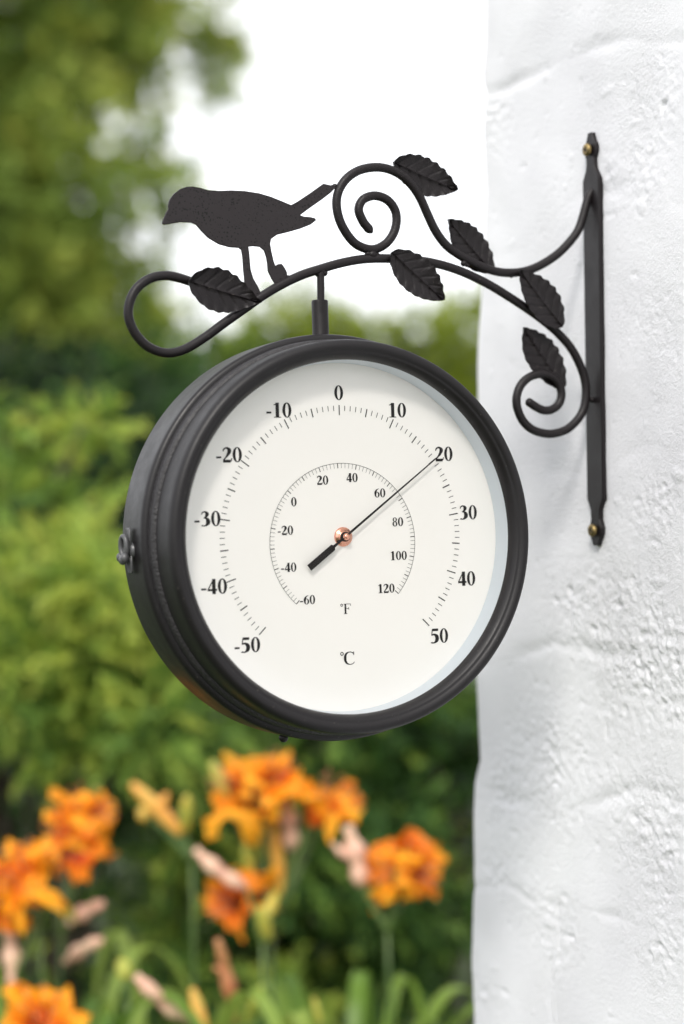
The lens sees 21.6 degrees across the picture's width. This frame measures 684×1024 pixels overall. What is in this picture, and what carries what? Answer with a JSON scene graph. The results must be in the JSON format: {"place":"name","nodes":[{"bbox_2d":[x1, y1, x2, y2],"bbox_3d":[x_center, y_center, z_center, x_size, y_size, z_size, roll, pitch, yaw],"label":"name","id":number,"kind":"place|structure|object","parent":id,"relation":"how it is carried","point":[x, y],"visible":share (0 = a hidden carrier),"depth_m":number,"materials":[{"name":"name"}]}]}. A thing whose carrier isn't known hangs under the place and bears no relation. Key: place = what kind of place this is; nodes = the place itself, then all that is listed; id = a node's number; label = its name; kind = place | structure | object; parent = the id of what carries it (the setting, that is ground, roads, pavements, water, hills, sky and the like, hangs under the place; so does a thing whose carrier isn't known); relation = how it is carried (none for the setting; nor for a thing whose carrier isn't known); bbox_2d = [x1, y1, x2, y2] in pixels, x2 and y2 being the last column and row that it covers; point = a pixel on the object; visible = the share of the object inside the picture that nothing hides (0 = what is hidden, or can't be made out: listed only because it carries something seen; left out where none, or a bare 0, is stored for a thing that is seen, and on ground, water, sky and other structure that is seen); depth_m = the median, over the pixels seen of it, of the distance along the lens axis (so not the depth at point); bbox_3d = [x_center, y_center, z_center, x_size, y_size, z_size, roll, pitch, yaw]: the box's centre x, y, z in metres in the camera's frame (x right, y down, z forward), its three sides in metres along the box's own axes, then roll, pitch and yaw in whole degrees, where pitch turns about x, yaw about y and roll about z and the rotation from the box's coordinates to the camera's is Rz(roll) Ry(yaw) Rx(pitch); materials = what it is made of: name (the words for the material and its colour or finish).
{"place":"outdoors","nodes":[
{"label":"outdoors","id":0,"kind":"place"},
{"bbox_2d":[1,677,479,1023],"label":"ground","id":1,"kind":"structure","parent":0,"point":[100,923],"depth_m":6.71,"materials":[{"name":"plant"}]},
{"bbox_2d":[0,834,69,986],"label":"daylily","id":2,"kind":"object","parent":1,"relation":"on","point":[24,874],"visible":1,"depth_m":2.23,"materials":[{"name":"orange plant"}]},
{"bbox_2d":[0,982,91,1023],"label":"daylily","id":3,"kind":"object","parent":1,"relation":"on","point":[43,1004],"visible":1,"depth_m":2.17,"materials":[{"name":"orange plant"}]},
{"bbox_2d":[0,379,150,860],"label":"conifer shrub","id":4,"kind":"object","parent":1,"relation":"on","point":[28,484],"visible":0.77,"depth_m":3.16,"materials":[{"name":"green plant"}]},
{"bbox_2d":[41,783,117,990],"bbox_3d":[-0.374,0.910,2.346,0.398,1.099,0.720,-1,0,28],"label":"daylily","id":5,"kind":"object","parent":1,"relation":"on","point":[80,819],"visible":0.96,"depth_m":2.35,"materials":[{"name":"orange plant"}]},
{"bbox_2d":[0,329,172,916],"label":"hedge shrub","id":6,"kind":"object","parent":1,"relation":"on","point":[22,373],"visible":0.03,"depth_m":6.24,"materials":[{"name":"green plant"}]},
{"bbox_2d":[0,313,209,981],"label":"conifer shrub","id":7,"kind":"object","parent":1,"relation":"on","point":[39,386],"visible":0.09,"depth_m":4.25,"materials":[{"name":"green plant"}]},
{"bbox_2d":[0,944,209,1023],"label":"daylily","id":8,"kind":"object","parent":1,"relation":"on","point":[134,1012],"visible":0.67,"depth_m":2.41,"materials":[{"name":"green plant"}]},
{"bbox_2d":[116,958,131,1023],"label":"daylily","id":9,"kind":"object","parent":1,"relation":"on","point":[123,969],"visible":1,"depth_m":2.26,"materials":[{"name":"plant"}]},
{"bbox_2d":[0,0,259,403],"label":"broadleaf tree","id":10,"kind":"object","parent":1,"relation":"on","point":[63,264],"visible":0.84,"depth_m":8.92,"materials":[{"name":"green plant"}]},
{"bbox_2d":[129,781,196,989],"bbox_3d":[-0.293,0.910,2.469,0.609,1.097,0.418,-1,0,-59],"label":"daylily","id":11,"kind":"object","parent":1,"relation":"on","point":[156,811],"visible":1,"depth_m":2.39,"materials":[{"name":"plant"}]},
{"bbox_2d":[0,498,346,1023],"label":"conifer shrub","id":12,"kind":"object","parent":1,"relation":"on","point":[98,702],"visible":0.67,"depth_m":2.94,"materials":[{"name":"green plant"}]},
{"bbox_2d":[133,973,221,1023],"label":"daylily","id":13,"kind":"object","parent":1,"relation":"on","point":[150,989],"visible":0.83,"depth_m":2.19,"materials":[{"name":"pink plant"}]},
{"bbox_2d":[76,295,289,884],"bbox_3d":[-0.514,0.307,6.676,1.092,2.309,1.269,-1,0,-24],"label":"hedge shrub","id":14,"kind":"object","parent":1,"relation":"on","point":[225,342],"visible":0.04,"depth_m":6.35,"materials":[{"name":"green plant"}]},
{"bbox_2d":[91,928,332,1023],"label":"daylily","id":15,"kind":"object","parent":1,"relation":"on","point":[261,998],"visible":0.81,"depth_m":2.41,"materials":[{"name":"green plant"}]},
{"bbox_2d":[192,847,278,1023],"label":"daylily","id":16,"kind":"object","parent":1,"relation":"on","point":[231,899],"visible":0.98,"depth_m":2.33,"materials":[{"name":"orange plant"}]},
{"bbox_2d":[213,938,263,1023],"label":"daylily","id":17,"kind":"object","parent":1,"relation":"on","point":[228,982],"visible":0.73,"depth_m":2.23,"materials":[{"name":"plant"}]},
{"bbox_2d":[42,296,473,1023],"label":"conifer shrub","id":18,"kind":"object","parent":1,"relation":"on","point":[342,938],"visible":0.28,"depth_m":3.19,"materials":[{"name":"green plant"}]},
{"bbox_2d":[243,1009,309,1023],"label":"daylily","id":19,"kind":"object","parent":1,"relation":"on","point":[300,1017],"visible":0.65,"depth_m":2.16,"materials":[{"name":"green plant"}]},
{"bbox_2d":[204,748,366,1006],"bbox_3d":[-0.080,0.881,2.384,0.239,1.148,0.776,-1,0,22],"label":"daylily","id":20,"kind":"object","parent":1,"relation":"on","point":[248,798],"visible":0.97,"depth_m":2.36,"materials":[{"name":"orange plant"}]},
{"bbox_2d":[212,261,398,821],"bbox_3d":[-0.121,0.237,7.085,1.071,2.444,1.263,-1,0,-24],"label":"hedge shrub","id":21,"kind":"object","parent":1,"relation":"on","point":[292,327],"visible":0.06,"depth_m":6.84,"materials":[{"name":"green plant"}]},
{"bbox_2d":[312,997,321,1023],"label":"daylily","id":22,"kind":"object","parent":1,"relation":"on","point":[317,1010],"visible":1,"depth_m":2.20,"materials":[{"name":"green plant"}]},
{"bbox_2d":[238,969,473,1023],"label":"daylily","id":23,"kind":"object","parent":1,"relation":"on","point":[360,995],"visible":0.69,"depth_m":2.43,"materials":[{"name":"green plant"}]},
{"bbox_2d":[302,679,479,1023],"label":"conifer shrub","id":24,"kind":"object","parent":1,"relation":"on","point":[449,718],"visible":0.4,"depth_m":3.32,"materials":[{"name":"green plant"}]},
{"bbox_2d":[300,282,481,886],"bbox_3d":[0.374,0.232,6.905,1.216,2.436,1.224,-1,0,-2],"label":"hedge shrub","id":25,"kind":"object","parent":1,"relation":"on","point":[447,334],"visible":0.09,"depth_m":6.73,"materials":[{"name":"green plant"}]},
{"bbox_2d":[331,824,450,1023],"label":"daylily","id":26,"kind":"object","parent":1,"relation":"on","point":[409,861],"visible":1,"depth_m":2.31,"materials":[{"name":"orange plant"}]},
{"bbox_2d":[472,0,683,1023],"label":"wall","id":27,"kind":"structure","parent":1,"relation":"on","point":[578,910],"depth_m":1.51,"materials":[{"name":"white paint"}]},
{"bbox_2d":[123,132,606,545],"bbox_3d":[0.027,-0.141,1.406,0.413,0.343,0.025,-1,0,-24],"label":"wall bracket","id":28,"kind":"object","parent":27,"relation":"attached to","point":[243,221],"depth_m":1.42,"materials":[{"name":"black metal"}]},
{"bbox_2d":[116,299,528,742],"bbox_3d":[-0.011,0.005,1.373,0.322,0.340,0.091,-1,-1,-24],"label":"thermometer","id":29,"kind":"object","parent":28,"relation":"hanging from","point":[324,536],"visible":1,"depth_m":1.35,"materials":[{"name":"black metal"}]},
{"bbox_2d":[5,0,486,361],"label":"sky","id":30,"kind":"structure","parent":0,"point":[339,86],"materials":[{"name":"white"}]}
]}

